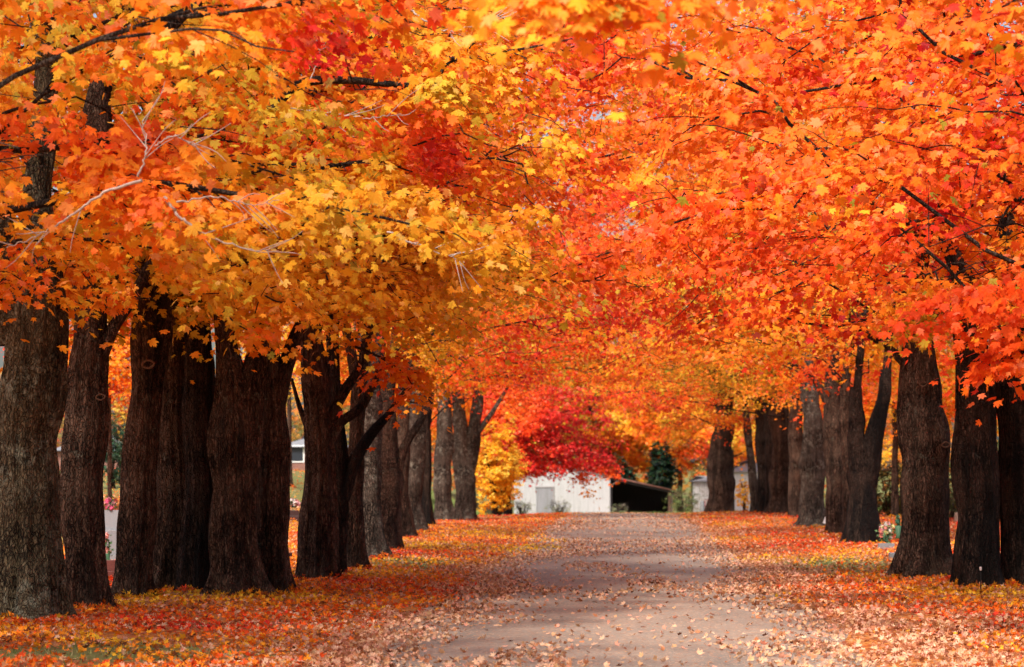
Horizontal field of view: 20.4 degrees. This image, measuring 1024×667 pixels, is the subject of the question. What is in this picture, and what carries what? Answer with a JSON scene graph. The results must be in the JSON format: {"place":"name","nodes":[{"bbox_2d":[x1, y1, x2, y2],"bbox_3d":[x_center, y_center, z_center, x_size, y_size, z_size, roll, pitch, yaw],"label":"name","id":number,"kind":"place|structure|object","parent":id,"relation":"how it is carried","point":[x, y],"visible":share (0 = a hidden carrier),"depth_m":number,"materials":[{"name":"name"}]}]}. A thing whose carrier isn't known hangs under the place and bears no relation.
{"place":"outdoors","nodes":[
{"label":"outdoors","id":0,"kind":"place"},
{"bbox_2d":[0,0,1022,472],"label":"sky","id":1,"kind":"structure","parent":0,"point":[591,117],"materials":[{"name":"white"}]},
{"bbox_2d":[0,466,1023,666],"bbox_3d":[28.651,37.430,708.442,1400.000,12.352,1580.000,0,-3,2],"label":"ground","id":2,"kind":"structure","parent":0,"point":[299,487],"depth_m":39.86,"materials":[{"name":"orange plant"}]},
{"bbox_2d":[1,318,131,508],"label":"maple tree","id":3,"kind":"object","parent":2,"relation":"on","point":[119,353],"visible":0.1,"depth_m":95.48,"materials":[{"name":"brown plant"}]},
{"bbox_2d":[57,438,120,468],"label":"brick house","id":4,"kind":"structure","parent":2,"relation":"on","point":[59,453],"depth_m":166.05,"materials":[{"name":"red brick"}]},
{"bbox_2d":[105,530,115,559],"bbox_3d":[-8.742,4.671,62.238,0.446,0.745,0.320,0,-3,2],"label":"headstone","id":5,"kind":"object","parent":2,"relation":"on","point":[112,537],"visible":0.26,"depth_m":62.16,"materials":[{"name":"grey stone"}]},
{"bbox_2d":[104,510,117,531],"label":"headstone","id":6,"kind":"object","parent":2,"relation":"on","point":[111,516],"visible":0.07,"depth_m":84.29,"materials":[{"name":"stone"}]},
{"bbox_2d":[104,495,117,510],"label":"flower bouquet","id":7,"kind":"object","parent":6,"relation":"on","point":[109,503],"visible":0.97,"depth_m":84.33,"materials":[{"name":"pink plant"}]},
{"bbox_2d":[106,560,115,575],"bbox_3d":[-7.182,4.233,50.671,0.325,0.395,0.320,0,-3,2],"label":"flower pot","id":8,"kind":"object","parent":2,"relation":"on","point":[110,566],"visible":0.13,"depth_m":50.59,"materials":[{"name":"red stone"}]},
{"bbox_2d":[105,532,113,559],"bbox_3d":[-8.597,4.651,60.212,0.295,0.907,0.284,-3,-5,44],"label":"flower bouquet","id":9,"kind":"object","parent":8,"relation":"in","point":[108,551],"visible":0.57,"depth_m":60.19,"materials":[{"name":"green plant"}]},
{"bbox_2d":[103,412,125,488],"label":"green bush","id":10,"kind":"object","parent":2,"relation":"on","point":[115,475],"visible":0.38,"depth_m":112.27,"materials":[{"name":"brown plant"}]},
{"bbox_2d":[111,393,129,476],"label":"tree","id":11,"kind":"object","parent":2,"relation":"on","point":[123,413],"visible":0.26,"depth_m":118.41,"materials":[{"name":"orange plant"}]},
{"bbox_2d":[0,0,542,349],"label":"maple tree","id":12,"kind":"object","parent":2,"relation":"on","point":[103,167],"visible":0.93,"depth_m":28.73,"materials":[{"name":"orange plant"}]},
{"bbox_2d":[0,0,542,148],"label":"maple tree","id":13,"kind":"object","parent":2,"relation":"on","point":[267,11],"visible":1,"depth_m":25.11,"materials":[{"name":"orange plant"}]},
{"bbox_2d":[243,325,302,485],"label":"maple tree","id":14,"kind":"object","parent":2,"relation":"on","point":[289,414],"visible":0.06,"depth_m":125.41,"materials":[{"name":"brown plant"}]},
{"bbox_2d":[0,0,547,607],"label":"maple tree","id":15,"kind":"object","parent":2,"relation":"on","point":[84,452],"visible":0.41,"depth_m":40.33,"materials":[{"name":"brown plant"}]},
{"bbox_2d":[2,0,553,588],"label":"maple tree","id":16,"kind":"object","parent":2,"relation":"on","point":[170,480],"visible":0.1,"depth_m":46.68,"materials":[{"name":"brown plant"}]},
{"bbox_2d":[0,0,562,620],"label":"maple tree","id":17,"kind":"object","parent":2,"relation":"on","point":[32,412],"visible":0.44,"depth_m":37.33,"materials":[{"name":"orange plant"}]},
{"bbox_2d":[4,0,563,591],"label":"maple tree","id":18,"kind":"object","parent":2,"relation":"on","point":[192,564],"visible":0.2,"depth_m":46.08,"materials":[{"name":"orange plant"}]},
{"bbox_2d":[290,510,299,520],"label":"headstone","id":19,"kind":"object","parent":2,"relation":"on","point":[294,514],"visible":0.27,"depth_m":104.05,"materials":[{"name":"stone"}]},
{"bbox_2d":[290,498,300,507],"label":"flower bouquet","id":20,"kind":"object","parent":19,"relation":"on","point":[294,502],"visible":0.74,"depth_m":104.14,"materials":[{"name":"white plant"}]},
{"bbox_2d":[0,0,596,599],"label":"maple tree","id":21,"kind":"object","parent":2,"relation":"on","point":[136,522],"visible":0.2,"depth_m":43.92,"materials":[{"name":"brown plant"}]},
{"bbox_2d":[292,436,304,471],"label":"brick house","id":22,"kind":"structure","parent":2,"relation":"on","point":[298,454],"depth_m":175.49,"materials":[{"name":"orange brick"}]},
{"bbox_2d":[292,445,303,461],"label":"window","id":23,"kind":"structure","parent":22,"relation":"in","point":[297,452],"depth_m":175.47,"materials":[{"name":"white plastic"}]},
{"bbox_2d":[0,0,603,325],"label":"maple tree","id":24,"kind":"object","parent":2,"relation":"on","point":[423,198],"visible":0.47,"depth_m":35.18,"materials":[{"name":"orange plant"}]},
{"bbox_2d":[3,0,649,596],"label":"maple tree","id":25,"kind":"object","parent":2,"relation":"on","point":[235,432],"visible":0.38,"depth_m":44.01,"materials":[{"name":"brown plant"}]},
{"bbox_2d":[15,0,672,594],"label":"maple tree","id":26,"kind":"object","parent":2,"relation":"on","point":[273,514],"visible":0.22,"depth_m":44.90,"materials":[{"name":"brown plant"}]},
{"bbox_2d":[286,323,451,411],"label":"maple tree","id":27,"kind":"object","parent":2,"relation":"on","point":[347,400],"depth_m":192.05,"materials":[{"name":"orange plant"}]},
{"bbox_2d":[69,1,721,579],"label":"maple tree","id":28,"kind":"object","parent":2,"relation":"on","point":[317,537],"visible":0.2,"depth_m":50.64,"materials":[{"name":"brown plant"}]},
{"bbox_2d":[132,8,678,572],"bbox_3d":[-2.278,-3.412,53.095,10.953,16.127,9.502,0,-3,2],"label":"maple tree","id":29,"kind":"object","parent":2,"relation":"on","point":[346,468],"visible":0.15,"depth_m":52.32,"materials":[{"name":"orange plant"}]},
{"bbox_2d":[121,2,759,569],"bbox_3d":[-2.098,-4.271,60.410,13.608,18.627,17.080,0,-3,-7],"label":"maple tree","id":30,"kind":"object","parent":2,"relation":"on","point":[357,548],"visible":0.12,"depth_m":56.04,"materials":[{"name":"brown plant"}]},
{"bbox_2d":[389,337,565,450],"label":"maple tree","id":31,"kind":"object","parent":2,"relation":"on","point":[466,415],"visible":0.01,"depth_m":198.50,"materials":[{"name":"orange plant"}]},
{"bbox_2d":[280,35,697,531],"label":"maple tree","id":32,"kind":"object","parent":2,"relation":"on","point":[417,465],"visible":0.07,"depth_m":92.12,"materials":[{"name":"orange plant"}]},
{"bbox_2d":[296,46,683,526],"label":"maple tree","id":33,"kind":"object","parent":2,"relation":"on","point":[426,505],"visible":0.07,"depth_m":103.82,"materials":[{"name":"orange plant"}]},
{"bbox_2d":[278,23,713,538],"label":"maple tree","id":34,"kind":"object","parent":2,"relation":"on","point":[408,523],"visible":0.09,"depth_m":83.42,"materials":[{"name":"brown plant"}]},
{"bbox_2d":[396,222,600,508],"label":"maple tree","id":35,"kind":"object","parent":2,"relation":"on","point":[590,432],"depth_m":239.91,"materials":[{"name":"orange plant"}]},
{"bbox_2d":[0,339,998,505],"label":"woodland","id":36,"kind":"object","parent":2,"relation":"on","point":[296,423],"depth_m":323.56,"materials":[{"name":"orange plant"}]},
{"bbox_2d":[212,0,789,558],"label":"maple tree","id":37,"kind":"object","parent":2,"relation":"on","point":[376,542],"visible":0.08,"depth_m":64.20,"materials":[{"name":"orange plant"}]},
{"bbox_2d":[432,244,570,514],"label":"maple tree","id":38,"kind":"object","parent":2,"relation":"on","point":[468,406],"visible":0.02,"depth_m":157.51,"materials":[{"name":"orange plant"}]},
{"bbox_2d":[475,412,532,516],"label":"yellow tree","id":39,"kind":"object","parent":2,"relation":"on","point":[502,478],"visible":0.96,"depth_m":142.56,"materials":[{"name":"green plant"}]},
{"bbox_2d":[344,44,675,521],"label":"maple tree","id":40,"kind":"object","parent":2,"relation":"on","point":[444,509],"visible":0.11,"depth_m":120.88,"materials":[{"name":"orange plant"}]},
{"bbox_2d":[4,553,1016,665],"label":"verge grass","id":41,"kind":"structure","parent":2,"relation":"on","point":[114,647],"depth_m":33.00,"materials":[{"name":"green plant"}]},
{"bbox_2d":[227,4,794,548],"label":"maple tree","id":42,"kind":"object","parent":2,"relation":"on","point":[393,456],"visible":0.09,"depth_m":71.08,"materials":[{"name":"brown plant"}]},
{"bbox_2d":[0,583,1023,666],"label":"fallen leaves","id":43,"kind":"object","parent":2,"relation":"on","point":[334,642],"visible":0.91,"depth_m":34.80,"materials":[{"name":"orange plant"}]},
{"bbox_2d":[0,484,1023,621],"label":"drifted leaves","id":44,"kind":"object","parent":2,"relation":"on","point":[295,590],"visible":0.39,"depth_m":44.86,"materials":[{"name":"orange plant"}]},
{"bbox_2d":[430,270,614,444],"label":"maple tree","id":45,"kind":"object","parent":2,"relation":"on","point":[467,417],"visible":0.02,"depth_m":165.77,"materials":[{"name":"orange plant"}]},
{"bbox_2d":[511,499,534,513],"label":"bare shrub","id":46,"kind":"object","parent":2,"relation":"on","point":[524,506],"visible":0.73,"depth_m":216.79,"materials":[{"name":"grey plant"}]},
{"bbox_2d":[371,67,680,520],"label":"maple tree","id":47,"kind":"object","parent":2,"relation":"on","point":[467,442],"visible":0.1,"depth_m":124.86,"materials":[{"name":"orange plant"}]},
{"bbox_2d":[63,468,1023,595],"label":"fallen leaf carpet","id":48,"kind":"object","parent":2,"relation":"on","point":[408,581],"visible":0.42,"depth_m":63.31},
{"bbox_2d":[470,377,629,515],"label":"maple tree","id":49,"kind":"object","parent":2,"relation":"on","point":[536,412],"visible":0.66,"depth_m":148.76,"materials":[{"name":"red plant"}]},
{"bbox_2d":[435,212,680,461],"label":"maple tree","id":50,"kind":"object","parent":2,"relation":"on","point":[608,410],"visible":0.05,"depth_m":245.47,"materials":[{"name":"orange plant"}]},
{"bbox_2d":[544,495,571,512],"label":"bare shrub","id":51,"kind":"object","parent":2,"relation":"on","point":[557,506],"visible":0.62,"depth_m":216.66,"materials":[{"name":"grey plant"}]},
{"bbox_2d":[513,462,610,513],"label":"white barn","id":52,"kind":"structure","parent":2,"relation":"on","point":[541,496],"depth_m":225.63,"materials":[{"name":"metal"}]},
{"bbox_2d":[536,488,552,512],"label":"door","id":53,"kind":"structure","parent":52,"relation":"in","point":[543,495],"depth_m":225.63,"materials":[{"name":"white wood"}]},
{"bbox_2d":[482,237,692,457],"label":"maple tree","id":54,"kind":"object","parent":2,"relation":"on","point":[613,393],"depth_m":258.20,"materials":[{"name":"orange plant"}]},
{"bbox_2d":[293,470,881,515],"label":"meadow grass","id":55,"kind":"structure","parent":2,"relation":"on","point":[477,511],"depth_m":159.54,"materials":[{"name":"green plant"}]},
{"bbox_2d":[517,262,686,467],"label":"maple tree","id":56,"kind":"object","parent":2,"relation":"on","point":[613,406],"visible":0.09,"depth_m":243.24,"materials":[{"name":"orange plant"}]},
{"bbox_2d":[530,348,686,488],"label":"maple tree","id":57,"kind":"object","parent":2,"relation":"on","point":[635,458],"visible":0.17,"depth_m":248.88,"materials":[{"name":"brown plant"}]},
{"bbox_2d":[607,502,628,512],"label":"tall weeds","id":58,"kind":"object","parent":2,"relation":"on","point":[621,507],"visible":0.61,"depth_m":216.21,"materials":[{"name":"green plant"}]},
{"bbox_2d":[612,456,638,481],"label":"evergreen tree","id":59,"kind":"object","parent":2,"relation":"on","point":[627,474],"visible":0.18,"depth_m":239.08,"materials":[{"name":"green plant"}]},
{"bbox_2d":[610,477,675,513],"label":"open shed","id":60,"kind":"structure","parent":2,"relation":"on","point":[640,496],"depth_m":232.34,"materials":[{"name":"wood"}]},
{"bbox_2d":[644,428,681,502],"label":"evergreen tree","id":61,"kind":"object","parent":2,"relation":"on","point":[661,467],"visible":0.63,"depth_m":237.78,"materials":[{"name":"green plant"}]},
{"bbox_2d":[605,321,742,510],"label":"maple tree","id":62,"kind":"object","parent":2,"relation":"on","point":[680,482],"visible":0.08,"depth_m":252.03,"materials":[{"name":"orange plant"}]},
{"bbox_2d":[662,486,706,511],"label":"green bush","id":63,"kind":"object","parent":2,"relation":"on","point":[686,507],"visible":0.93,"depth_m":203.94,"materials":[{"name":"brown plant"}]},
{"bbox_2d":[581,174,789,512],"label":"maple tree","id":64,"kind":"object","parent":2,"relation":"on","point":[721,482],"visible":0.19,"depth_m":139.11,"materials":[{"name":"brown plant"}]},
{"bbox_2d":[593,210,802,509],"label":"maple tree","id":65,"kind":"object","parent":2,"relation":"on","point":[629,424],"visible":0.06,"depth_m":223.15,"materials":[{"name":"orange plant"}]},
{"bbox_2d":[688,476,708,511],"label":"outbuilding","id":66,"kind":"structure","parent":2,"relation":"on","point":[698,482],"depth_m":239.20,"materials":[{"name":"white paint"}]},
{"bbox_2d":[572,76,841,512],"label":"maple tree","id":67,"kind":"object","parent":2,"relation":"on","point":[752,474],"visible":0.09,"depth_m":136.31,"materials":[{"name":"orange plant"}]},
{"bbox_2d":[555,64,868,512],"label":"maple tree","id":68,"kind":"object","parent":2,"relation":"on","point":[760,462],"visible":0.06,"depth_m":133.22,"materials":[{"name":"orange plant"}]},
{"bbox_2d":[669,359,755,485],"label":"maple tree","id":69,"kind":"object","parent":2,"relation":"on","point":[706,452],"visible":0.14,"depth_m":249.96,"materials":[{"name":"brown plant"}]},
{"bbox_2d":[547,36,895,513],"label":"maple tree","id":70,"kind":"object","parent":2,"relation":"on","point":[778,485],"visible":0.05,"depth_m":128.94,"materials":[{"name":"brown plant"}]},
{"bbox_2d":[551,8,896,517],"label":"maple tree","id":71,"kind":"object","parent":2,"relation":"on","point":[795,437],"visible":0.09,"depth_m":120.33,"materials":[{"name":"brown plant"}]},
{"bbox_2d":[427,0,1023,168],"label":"maple tree","id":72,"kind":"object","parent":2,"relation":"on","point":[606,16],"visible":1,"depth_m":18.62,"materials":[{"name":"orange plant"}]},
{"bbox_2d":[570,53,895,511],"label":"maple tree","id":73,"kind":"object","parent":2,"relation":"on","point":[768,445],"visible":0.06,"depth_m":131.35,"materials":[{"name":"orange plant"}]},
{"bbox_2d":[735,474,749,510],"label":"yellow bush","id":74,"kind":"object","parent":2,"relation":"on","point":[744,489],"visible":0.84,"depth_m":149.26,"materials":[{"name":"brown plant"}]},
{"bbox_2d":[734,460,757,510],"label":"cottage","id":75,"kind":"structure","parent":2,"relation":"on","point":[738,472],"depth_m":231.13,"materials":[{"name":"white paint"}]},
{"bbox_2d":[509,1,990,534],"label":"maple tree","id":76,"kind":"object","parent":2,"relation":"on","point":[843,405],"visible":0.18,"depth_m":83.24,"materials":[{"name":"brown plant"}]},
{"bbox_2d":[547,3,954,527],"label":"maple tree","id":77,"kind":"object","parent":2,"relation":"on","point":[812,476],"visible":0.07,"depth_m":102.24,"materials":[{"name":"orange plant"}]},
{"bbox_2d":[501,0,1014,544],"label":"maple tree","id":78,"kind":"object","parent":2,"relation":"on","point":[863,472],"visible":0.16,"depth_m":77.38,"materials":[{"name":"orange plant"}]},
{"bbox_2d":[538,0,980,534],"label":"maple tree","id":79,"kind":"object","parent":2,"relation":"on","point":[833,470],"visible":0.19,"depth_m":89.55,"materials":[{"name":"brown plant"}]},
{"bbox_2d":[566,0,1023,426],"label":"maple tree","id":80,"kind":"object","parent":2,"relation":"on","point":[967,302],"visible":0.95,"depth_m":32.47,"materials":[{"name":"orange plant"}]},
{"bbox_2d":[706,263,901,469],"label":"maple tree","id":81,"kind":"object","parent":2,"relation":"on","point":[885,454],"visible":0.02,"depth_m":172.03,"materials":[{"name":"brown plant"}]},
{"bbox_2d":[588,0,1023,587],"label":"maple tree","id":82,"kind":"object","parent":2,"relation":"on","point":[974,464],"visible":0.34,"depth_m":47.66,"materials":[{"name":"orange plant"}]},
{"bbox_2d":[602,0,1022,579],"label":"maple tree","id":83,"kind":"object","parent":2,"relation":"on","point":[924,444],"visible":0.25,"depth_m":51.40,"materials":[{"name":"brown plant"}]},
{"bbox_2d":[686,0,1023,586],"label":"maple tree","id":84,"kind":"object","parent":2,"relation":"on","point":[1010,417],"visible":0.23,"depth_m":48.02,"materials":[{"name":"orange plant"}]},
{"bbox_2d":[774,202,998,516],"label":"maple tree","id":85,"kind":"object","parent":2,"relation":"on","point":[894,490],"visible":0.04,"depth_m":119.19,"materials":[{"name":"brown plant"}]},
{"bbox_2d":[878,543,894,549],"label":"headstone","id":86,"kind":"object","parent":2,"relation":"on","point":[885,545],"visible":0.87,"depth_m":70.35,"materials":[{"name":"grey stone"}]},
{"bbox_2d":[875,521,895,542],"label":"flower bouquet","id":87,"kind":"object","parent":86,"relation":"on","point":[885,530],"visible":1,"depth_m":70.46,"materials":[{"name":"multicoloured plant"}]},
{"bbox_2d":[876,456,901,516],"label":"green bush","id":88,"kind":"object","parent":2,"relation":"on","point":[885,505],"visible":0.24,"depth_m":120.92,"materials":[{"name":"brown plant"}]},
{"bbox_2d":[888,552,894,559],"bbox_3d":[8.386,4.880,62.034,0.307,0.200,0.500,0,-3,2],"label":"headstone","id":89,"kind":"object","parent":2,"relation":"on","point":[891,554],"visible":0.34,"depth_m":61.92,"materials":[{"name":"grey stone"}]},
{"bbox_2d":[895,515,900,538],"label":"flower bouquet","id":90,"kind":"object","parent":2,"relation":"on","point":[898,526],"visible":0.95,"depth_m":65.50,"materials":[{"name":"green plant"}]},
{"bbox_2d":[863,212,1023,435],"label":"maple tree","id":91,"kind":"object","parent":2,"relation":"on","point":[949,383],"visible":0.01,"depth_m":109.00,"materials":[{"name":"brown plant"}]},
{"bbox_2d":[949,460,956,517],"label":"green bush","id":92,"kind":"object","parent":2,"relation":"on","point":[952,509],"visible":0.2,"depth_m":117.01,"materials":[{"name":"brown plant"}]},
{"bbox_2d":[356,513,870,666],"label":"road","id":93,"kind":"structure","parent":0,"point":[528,629],"depth_m":38.26,"materials":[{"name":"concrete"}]},
{"bbox_2d":[700,501,704,512],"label":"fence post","id":94,"kind":"object","parent":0,"point":[702,505],"visible":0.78,"depth_m":159.32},
{"bbox_2d":[954,512,957,520],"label":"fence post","id":95,"kind":"object","parent":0,"point":[956,517],"visible":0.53,"depth_m":111.09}
]}

